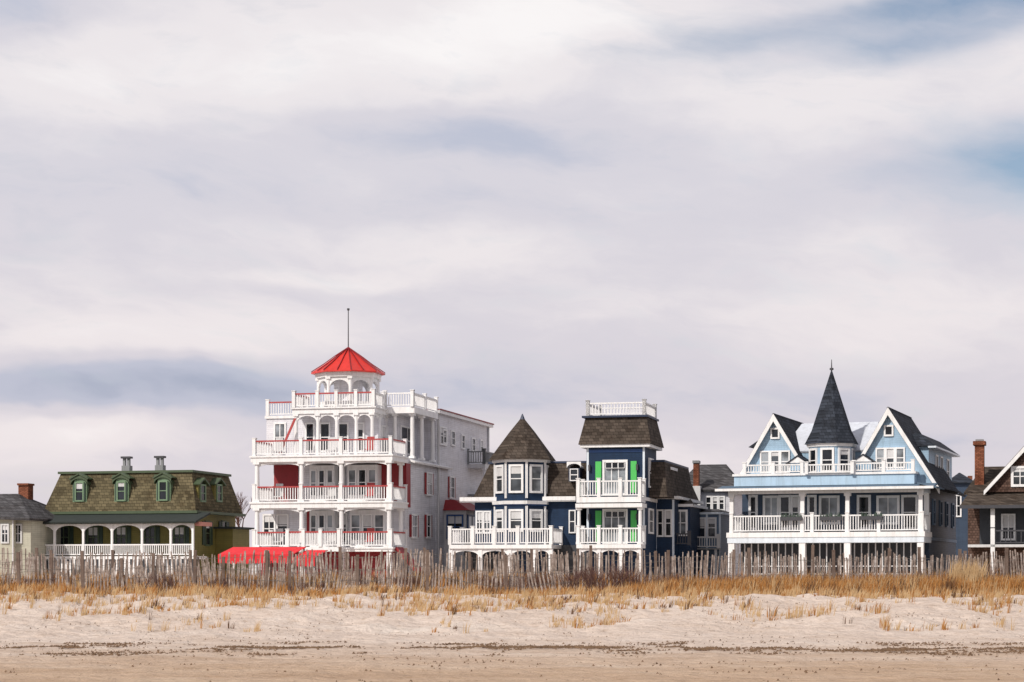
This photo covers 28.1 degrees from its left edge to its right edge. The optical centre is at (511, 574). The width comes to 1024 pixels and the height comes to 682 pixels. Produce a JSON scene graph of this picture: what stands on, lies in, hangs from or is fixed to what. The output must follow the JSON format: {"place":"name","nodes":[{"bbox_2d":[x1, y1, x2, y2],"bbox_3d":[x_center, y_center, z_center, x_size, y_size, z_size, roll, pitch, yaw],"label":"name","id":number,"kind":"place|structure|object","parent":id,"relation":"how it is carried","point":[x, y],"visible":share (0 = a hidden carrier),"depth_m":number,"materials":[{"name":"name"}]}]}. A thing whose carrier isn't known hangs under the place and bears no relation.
{"place":"outdoors","nodes":[
{"label":"outdoors","id":0,"kind":"place"},
{"bbox_2d":[315,376,380,402],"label":"white cupola columns","id":1,"kind":"structure","parent":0,"point":[350,383],"depth_m":135.79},
{"bbox_2d":[318,376,377,390],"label":"white cupola arches","id":2,"kind":"structure","parent":1,"relation":"on","point":[344,378],"depth_m":135.72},
{"bbox_2d":[315,371,381,378],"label":"white cupola cornice","id":3,"kind":"structure","parent":2,"relation":"on","point":[349,373],"depth_m":135.31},
{"bbox_2d":[311,349,384,375],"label":"red cupola roof","id":4,"kind":"structure","parent":3,"relation":"on","point":[345,365],"depth_m":135.65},
{"bbox_2d":[311,347,384,372],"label":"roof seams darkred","id":5,"kind":"object","parent":4,"relation":"on","point":[359,355],"visible":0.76,"depth_m":136.54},
{"bbox_2d":[334,380,362,400],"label":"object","id":6,"kind":"object","parent":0,"point":[341,385],"visible":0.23,"depth_m":136.30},
{"bbox_2d":[0,584,1023,681],"bbox_3d":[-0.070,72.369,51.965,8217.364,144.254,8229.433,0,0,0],"label":"sand ground","id":7,"kind":"structure","parent":0,"point":[646,625],"depth_m":48.48,"materials":[{"name":"sand"}]},
{"bbox_2d":[0,483,60,579],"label":"grey roof cottage","id":8,"kind":"structure","parent":7,"relation":"on","point":[24,515],"depth_m":136.06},
{"bbox_2d":[46,559,192,575],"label":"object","id":9,"kind":"object","parent":7,"relation":"on","point":[97,561],"visible":0.07,"depth_m":136.22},
{"bbox_2d":[48,559,185,577],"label":"white porch skirt","id":10,"kind":"object","parent":9,"relation":"attached to","point":[108,565],"visible":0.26,"depth_m":136.46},
{"bbox_2d":[46,556,206,558],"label":"white porch floor","id":11,"kind":"structure","parent":9,"relation":"on","point":[109,557],"depth_m":136.35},
{"bbox_2d":[53,523,193,555],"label":"white columns","id":12,"kind":"structure","parent":11,"relation":"on","point":[112,540],"depth_m":135.96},
{"bbox_2d":[45,544,191,554],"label":"white railings","id":13,"kind":"object","parent":12,"relation":"attached to","point":[85,545],"visible":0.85,"depth_m":136.40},
{"bbox_2d":[45,523,191,531],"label":"white arches","id":14,"kind":"structure","parent":12,"relation":"attached to","point":[86,526],"depth_m":136.41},
{"bbox_2d":[101,523,164,523],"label":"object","id":15,"kind":"object","parent":12,"relation":"on","point":[132,523],"visible":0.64,"depth_m":135.63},
{"bbox_2d":[43,512,210,523],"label":"porch roof","id":16,"kind":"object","parent":15,"relation":"on","point":[132,518],"visible":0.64,"depth_m":136.87,"materials":[{"name":"metal"}]},
{"bbox_2d":[61,515,234,579],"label":"wall","id":17,"kind":"structure","parent":7,"relation":"on","point":[202,550],"depth_m":139.16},
{"bbox_2d":[61,482,225,546],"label":"windows glass","id":18,"kind":"object","parent":17,"relation":"attached to","point":[121,494],"visible":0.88,"depth_m":138.87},
{"bbox_2d":[70,482,228,546],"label":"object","id":19,"kind":"object","parent":18,"relation":"attached to","point":[129,534],"visible":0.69,"depth_m":139.15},
{"bbox_2d":[61,520,226,548],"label":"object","id":20,"kind":"structure","parent":17,"relation":"attached to","point":[125,537],"depth_m":138.98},
{"bbox_2d":[50,510,245,516],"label":"roof eave","id":21,"kind":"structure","parent":17,"relation":"on","point":[154,512],"depth_m":138.65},
{"bbox_2d":[45,472,242,513],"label":"mansard roof","id":22,"kind":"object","parent":21,"relation":"on","point":[142,497],"visible":0.71,"depth_m":139.19,"materials":[{"name":"tile"}]},
{"bbox_2d":[73,477,172,501],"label":"dormer","id":23,"kind":"object","parent":22,"relation":"on","point":[129,485],"visible":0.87,"depth_m":138.72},
{"bbox_2d":[75,481,222,501],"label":"window","id":24,"kind":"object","parent":23,"relation":"attached to","point":[159,490],"visible":1,"depth_m":138.77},
{"bbox_2d":[121,456,165,470],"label":"chimneys","id":25,"kind":"object","parent":22,"relation":"attached to","point":[159,465],"depth_m":143.21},
{"bbox_2d":[58,470,230,476],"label":"roof cornice green trim","id":26,"kind":"structure","parent":22,"relation":"on","point":[147,471],"depth_m":139.62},
{"bbox_2d":[69,472,225,485],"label":"dormer hoods green trim","id":27,"kind":"structure","parent":22,"relation":"on","point":[169,476],"depth_m":138.84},
{"bbox_2d":[136,569,183,591],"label":"beach shrub","id":28,"kind":"object","parent":7,"relation":"on","point":[164,581],"visible":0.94,"depth_m":66.34,"materials":[{"name":"brown plant"}]},
{"bbox_2d":[215,529,248,578],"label":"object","id":29,"kind":"object","parent":7,"relation":"on","point":[226,539],"visible":0.36,"depth_m":141.19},
{"bbox_2d":[0,547,568,589],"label":"sand fence","id":30,"kind":"object","parent":7,"relation":"on","point":[265,559],"visible":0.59,"depth_m":71.82,"materials":[{"name":"brown wood"}]},
{"bbox_2d":[1,550,571,593],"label":"sand fence","id":31,"kind":"object","parent":7,"relation":"on","point":[153,567],"visible":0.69,"depth_m":67.23,"materials":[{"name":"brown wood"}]},
{"bbox_2d":[261,552,395,578],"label":"foundation darkred","id":32,"kind":"object","parent":7,"relation":"on","point":[362,554],"visible":0.29,"depth_m":132.95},
{"bbox_2d":[253,412,485,546],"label":"white columns","id":33,"kind":"structure","parent":7,"relation":"on","point":[341,480],"depth_m":133.95,"materials":[{"name":"wood"}]},
{"bbox_2d":[258,413,388,512],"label":"white arches","id":34,"kind":"structure","parent":33,"relation":"attached to","point":[299,416],"depth_m":132.82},
{"bbox_2d":[249,454,408,551],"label":"white balcony floors","id":35,"kind":"structure","parent":33,"relation":"on","point":[395,458],"depth_m":132.01,"materials":[{"name":"wood"}]},
{"bbox_2d":[273,437,373,546],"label":"porch chairs offwhite","id":36,"kind":"object","parent":35,"relation":"on","point":[329,529],"visible":0.45,"depth_m":133.91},
{"bbox_2d":[274,463,410,546],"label":"wall","id":37,"kind":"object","parent":35,"relation":"on","point":[285,475],"depth_m":135.93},
{"bbox_2d":[251,389,438,546],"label":"white railings","id":38,"kind":"object","parent":35,"relation":"on","point":[303,538],"visible":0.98,"depth_m":132.94,"materials":[{"name":"wood"}]},
{"bbox_2d":[256,392,404,533],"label":"handrail","id":39,"kind":"object","parent":38,"relation":"attached to","point":[264,441],"visible":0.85,"depth_m":132.31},
{"bbox_2d":[310,465,386,546],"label":"white bay windows","id":40,"kind":"structure","parent":35,"relation":"on","point":[334,512],"depth_m":134.36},
{"bbox_2d":[274,414,487,576],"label":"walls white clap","id":41,"kind":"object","parent":7,"relation":"on","point":[468,480],"visible":0.29,"depth_m":141.48,"materials":[{"name":"wood"}]},
{"bbox_2d":[266,415,417,458],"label":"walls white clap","id":42,"kind":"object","parent":41,"relation":"on","point":[401,420],"visible":0.33,"depth_m":136.50,"materials":[{"name":"wood"}]},
{"bbox_2d":[265,406,437,419],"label":"white fascia","id":43,"kind":"structure","parent":42,"relation":"on","point":[403,411],"depth_m":135.15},
{"bbox_2d":[262,422,483,546],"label":"white windows frames","id":44,"kind":"structure","parent":41,"relation":"attached to","point":[276,525],"depth_m":135.97,"materials":[{"name":"wood"}]},
{"bbox_2d":[275,424,382,539],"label":"windows glass curtain","id":45,"kind":"object","parent":44,"relation":"attached to","point":[378,520],"visible":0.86,"depth_m":134.25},
{"bbox_2d":[264,424,481,544],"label":"windows glass","id":46,"kind":"object","parent":44,"relation":"attached to","point":[325,430],"visible":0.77,"depth_m":136.29,"materials":[{"name":"glass"}]},
{"bbox_2d":[264,424,481,526],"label":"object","id":47,"kind":"object","parent":44,"relation":"attached to","point":[367,520],"visible":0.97,"depth_m":136.45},
{"bbox_2d":[409,472,455,536],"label":"shutters","id":48,"kind":"object","parent":44,"relation":"attached to","point":[410,525],"visible":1,"depth_m":138.80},
{"bbox_2d":[429,410,492,427],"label":"white cornice","id":49,"kind":"structure","parent":41,"relation":"attached to","point":[456,416],"depth_m":147.38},
{"bbox_2d":[437,413,488,571],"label":"downspouts offwhite","id":50,"kind":"object","parent":41,"relation":"attached to","point":[438,488],"visible":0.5,"depth_m":141.59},
{"bbox_2d":[468,464,488,470],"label":"balcony floor","id":51,"kind":"structure","parent":41,"relation":"attached to","point":[477,466],"depth_m":149.26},
{"bbox_2d":[467,448,493,463],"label":"grey railings","id":52,"kind":"object","parent":51,"relation":"on","point":[485,456],"visible":0.62,"depth_m":149.19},
{"bbox_2d":[444,510,474,575],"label":"side bay offwhite","id":53,"kind":"object","parent":7,"relation":"on","point":[446,545],"visible":0.29,"depth_m":143.08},
{"bbox_2d":[443,500,474,510],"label":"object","id":54,"kind":"object","parent":53,"relation":"on","point":[453,505],"visible":0.71,"depth_m":143.20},
{"bbox_2d":[0,555,1023,632],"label":"dune grass","id":55,"kind":"structure","parent":7,"relation":"on","point":[965,582],"depth_m":63.69,"materials":[{"name":"plant"}]},
{"bbox_2d":[0,594,1023,681],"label":"seaweed wrack","id":56,"kind":"object","parent":7,"relation":"on","point":[706,648],"visible":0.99,"depth_m":43.11,"materials":[{"name":"plant"}]},
{"bbox_2d":[0,545,1023,584],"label":"sand fence","id":57,"kind":"object","parent":7,"relation":"on","point":[731,557],"visible":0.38,"depth_m":76.82,"materials":[{"name":"brown wood"}]},
{"bbox_2d":[464,545,585,577],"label":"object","id":58,"kind":"object","parent":7,"relation":"on","point":[569,549],"visible":0.07,"depth_m":134.64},
{"bbox_2d":[510,571,559,590],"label":"beach shrub","id":59,"kind":"object","parent":7,"relation":"on","point":[537,582],"visible":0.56,"depth_m":68.82,"materials":[{"name":"brown plant"}]},
{"bbox_2d":[449,548,642,573],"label":"white deck posts","id":60,"kind":"object","parent":7,"relation":"on","point":[509,550],"visible":0.44,"depth_m":132.00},
{"bbox_2d":[449,544,561,548],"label":"white deck floor","id":61,"kind":"structure","parent":60,"relation":"on","point":[504,546],"depth_m":132.59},
{"bbox_2d":[447,399,656,544],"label":"white railings","id":62,"kind":"object","parent":61,"relation":"on","point":[455,536],"visible":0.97,"depth_m":132.11,"materials":[{"name":"wood"}]},
{"bbox_2d":[453,462,637,555],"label":"white arches","id":63,"kind":"structure","parent":60,"relation":"on","point":[569,465],"depth_m":132.30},
{"bbox_2d":[575,497,646,547],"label":"white balcony floors","id":64,"kind":"structure","parent":60,"relation":"on","point":[617,502],"depth_m":130.78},
{"bbox_2d":[495,447,655,577],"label":"wall","id":65,"kind":"structure","parent":7,"relation":"on","point":[594,457],"depth_m":132.66,"materials":[{"name":"wood"}]},
{"bbox_2d":[484,466,540,531],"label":"window","id":66,"kind":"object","parent":65,"relation":"attached to","point":[515,484],"visible":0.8,"depth_m":134.01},
{"bbox_2d":[477,460,669,520],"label":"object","id":67,"kind":"object","parent":65,"relation":"attached to","point":[517,514],"visible":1,"depth_m":134.14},
{"bbox_2d":[489,417,663,460],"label":"tower roof brown shingle","id":68,"kind":"object","parent":65,"relation":"on","point":[521,440],"visible":0.91,"depth_m":132.66,"materials":[{"name":"wood"}]},
{"bbox_2d":[492,443,661,544],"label":"white tower trim","id":69,"kind":"structure","parent":65,"relation":"attached to","point":[647,445],"depth_m":133.82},
{"bbox_2d":[475,458,687,543],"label":"white windows frames","id":70,"kind":"structure","parent":65,"relation":"attached to","point":[625,511],"depth_m":133.96,"materials":[{"name":"wood"}]},
{"bbox_2d":[532,466,685,541],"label":"windows glass curtain","id":71,"kind":"object","parent":65,"relation":"attached to","point":[536,483],"visible":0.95,"depth_m":132.33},
{"bbox_2d":[595,461,636,541],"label":"shutters","id":72,"kind":"object","parent":65,"relation":"attached to","point":[633,477],"visible":0.75,"depth_m":131.94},
{"bbox_2d":[587,447,644,543],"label":"white blue tower trim","id":73,"kind":"structure","parent":65,"relation":"attached to","point":[588,487],"depth_m":132.65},
{"bbox_2d":[555,566,599,590],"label":"beach shrub","id":74,"kind":"object","parent":7,"relation":"on","point":[574,579],"visible":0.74,"depth_m":69.01,"materials":[{"name":"brown plant"}]},
{"bbox_2d":[475,499,701,577],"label":"wall","id":75,"kind":"structure","parent":7,"relation":"on","point":[558,514],"depth_m":136.06,"materials":[{"name":"wood"}]},
{"bbox_2d":[477,463,669,534],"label":"windows glass","id":76,"kind":"object","parent":75,"relation":"attached to","point":[608,465],"visible":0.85,"depth_m":134.21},
{"bbox_2d":[474,462,692,498],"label":"mansard roof brown shingle","id":77,"kind":"object","parent":75,"relation":"on","point":[666,481],"visible":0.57,"depth_m":134.89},
{"bbox_2d":[460,496,707,508],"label":"white eaves","id":78,"kind":"object","parent":75,"relation":"on","point":[491,499],"visible":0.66,"depth_m":135.48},
{"bbox_2d":[571,561,641,591],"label":"beach shrub","id":79,"kind":"object","parent":7,"relation":"on","point":[620,577],"visible":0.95,"depth_m":68.31,"materials":[{"name":"brown plant"}]},
{"bbox_2d":[697,509,735,579],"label":"slate blue annex","id":80,"kind":"object","parent":7,"relation":"on","point":[714,526],"visible":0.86,"depth_m":141.66,"materials":[{"name":"grey"}]},
{"bbox_2d":[701,492,741,579],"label":"wall","id":81,"kind":"structure","parent":7,"relation":"on","point":[737,505],"depth_m":150.37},
{"bbox_2d":[689,464,733,491],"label":"roof grey shingle","id":82,"kind":"object","parent":81,"relation":"on","point":[713,477],"visible":0.32,"depth_m":151.65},
{"bbox_2d":[495,545,1023,590],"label":"sand fence","id":83,"kind":"object","parent":7,"relation":"on","point":[749,563],"visible":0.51,"depth_m":70.52,"materials":[{"name":"grey wood"}]},
{"bbox_2d":[737,542,916,575],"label":"porch lattice","id":84,"kind":"object","parent":7,"relation":"on","point":[778,566],"visible":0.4,"depth_m":132.44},
{"bbox_2d":[728,492,928,577],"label":"white columns","id":85,"kind":"structure","parent":7,"relation":"on","point":[802,546],"depth_m":131.50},
{"bbox_2d":[728,488,923,493],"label":"white porch beam","id":86,"kind":"structure","parent":85,"relation":"on","point":[829,491],"depth_m":131.15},
{"bbox_2d":[717,482,944,489],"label":"porch roof","id":87,"kind":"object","parent":85,"relation":"on","point":[871,485],"visible":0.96,"depth_m":131.38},
{"bbox_2d":[715,486,933,490],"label":"white gutter","id":88,"kind":"object","parent":87,"relation":"attached to","point":[829,488],"visible":1,"depth_m":130.51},
{"bbox_2d":[734,474,916,486],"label":"fascia","id":89,"kind":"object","parent":87,"relation":"on","point":[855,479],"visible":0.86,"depth_m":131.92,"materials":[{"name":"wood"}]},
{"bbox_2d":[732,471,918,476],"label":"white balcony","id":90,"kind":"structure","parent":89,"relation":"on","point":[845,473],"depth_m":131.78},
{"bbox_2d":[780,516,882,520],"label":"flower boxes iron","id":91,"kind":"object","parent":85,"relation":"attached to","point":[831,518],"visible":1,"depth_m":130.87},
{"bbox_2d":[741,543,916,578],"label":"porch wall","id":92,"kind":"structure","parent":7,"relation":"on","point":[837,549],"depth_m":133.30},
{"bbox_2d":[727,536,930,543],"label":"white blue porch floor","id":93,"kind":"structure","parent":92,"relation":"on","point":[766,540],"depth_m":131.12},
{"bbox_2d":[726,531,931,537],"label":"white porch floor","id":94,"kind":"structure","parent":93,"relation":"on","point":[835,534],"depth_m":131.05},
{"bbox_2d":[729,459,930,532],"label":"white railings","id":95,"kind":"object","parent":94,"relation":"on","point":[739,523],"visible":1,"depth_m":131.50,"materials":[{"name":"wood"}]},
{"bbox_2d":[742,488,955,576],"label":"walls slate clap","id":96,"kind":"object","parent":7,"relation":"on","point":[935,549],"visible":0.14,"depth_m":134.67,"materials":[{"name":"wood"}]},
{"bbox_2d":[805,371,858,444],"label":"turret roof navy shingle","id":97,"kind":"object","parent":96,"relation":"on","point":[831,424],"visible":0.92,"depth_m":132.89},
{"bbox_2d":[802,452,861,459],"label":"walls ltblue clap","id":98,"kind":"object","parent":96,"relation":"on","point":[857,454],"visible":0.07,"depth_m":134.19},
{"bbox_2d":[742,407,958,492],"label":"gable roof","id":99,"kind":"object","parent":98,"relation":"on","point":[908,426],"visible":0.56,"depth_m":134.50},
{"bbox_2d":[796,422,878,452],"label":"roof metal","id":100,"kind":"object","parent":99,"relation":"on","point":[862,432],"visible":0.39,"depth_m":136.35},
{"bbox_2d":[740,408,939,493],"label":"white bargeboards","id":101,"kind":"object","parent":99,"relation":"on","point":[862,458],"visible":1,"depth_m":131.61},
{"bbox_2d":[762,449,902,521],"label":"windows glass curtain","id":102,"kind":"object","parent":96,"relation":"attached to","point":[883,505],"visible":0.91,"depth_m":134.00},
{"bbox_2d":[748,425,949,529],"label":"white windows frames","id":103,"kind":"structure","parent":96,"relation":"attached to","point":[780,461],"depth_m":133.88,"materials":[{"name":"wood"}]},
{"bbox_2d":[751,427,947,526],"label":"windows glass","id":104,"kind":"object","parent":96,"relation":"on","point":[909,504],"visible":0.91,"depth_m":133.31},
{"bbox_2d":[747,416,957,493],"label":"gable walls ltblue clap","id":105,"kind":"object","parent":96,"relation":"on","point":[880,440],"visible":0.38,"depth_m":131.93,"materials":[{"name":"wood"}]},
{"bbox_2d":[918,446,951,479],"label":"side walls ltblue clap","id":106,"kind":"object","parent":96,"relation":"on","point":[928,453],"visible":0.07,"depth_m":135.12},
{"bbox_2d":[912,433,958,454],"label":"side roof navy shingle","id":107,"kind":"object","parent":106,"relation":"on","point":[921,439],"visible":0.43,"depth_m":133.95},
{"bbox_2d":[932,499,954,527],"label":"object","id":108,"kind":"object","parent":96,"relation":"attached to","point":[952,514],"visible":1,"depth_m":138.74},
{"bbox_2d":[952,473,972,565],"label":"slate blue annex","id":109,"kind":"object","parent":7,"relation":"on","point":[961,482],"visible":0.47,"depth_m":159.85,"materials":[{"name":"blue"}]},
{"bbox_2d":[968,508,1023,576],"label":"wall","id":110,"kind":"structure","parent":7,"relation":"on","point":[973,526],"depth_m":130.20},
{"bbox_2d":[964,446,1023,494],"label":"roof brown shingle","id":111,"kind":"object","parent":110,"relation":"on","point":[991,473],"visible":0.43,"depth_m":131.44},
{"bbox_2d":[961,493,1023,504],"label":"porch roof","id":112,"kind":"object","parent":111,"relation":"on","point":[994,499],"visible":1,"depth_m":128.43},
{"bbox_2d":[987,452,1023,491],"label":"gable wall","id":113,"kind":"structure","parent":111,"relation":"on","point":[1002,483],"depth_m":129.14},
{"bbox_2d":[968,544,1023,547],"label":"porch floor","id":114,"kind":"structure","parent":7,"relation":"on","point":[995,545],"depth_m":127.58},
{"bbox_2d":[980,508,1023,543],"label":"wall","id":115,"kind":"structure","parent":114,"relation":"on","point":[985,525],"depth_m":129.80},
{"bbox_2d":[1001,466,1023,539],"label":"white windows frames","id":116,"kind":"structure","parent":115,"relation":"attached to","point":[1014,485],"depth_m":129.42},
{"bbox_2d":[0,0,1023,574],"label":"sky","id":117,"kind":"structure","parent":0,"point":[537,210],"materials":[{"name":"white"}]},
{"bbox_2d":[973,439,985,484],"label":"chimney","id":118,"kind":"object","parent":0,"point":[979,462],"depth_m":131.29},
{"label":"lawn","id":119,"kind":"structure","parent":0,"visible":0},
{"bbox_2d":[218,547,327,575],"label":"red awning","id":120,"kind":"object","parent":119,"relation":"on","point":[234,551],"visible":0.41,"depth_m":123.83,"materials":[{"name":"fabric"}]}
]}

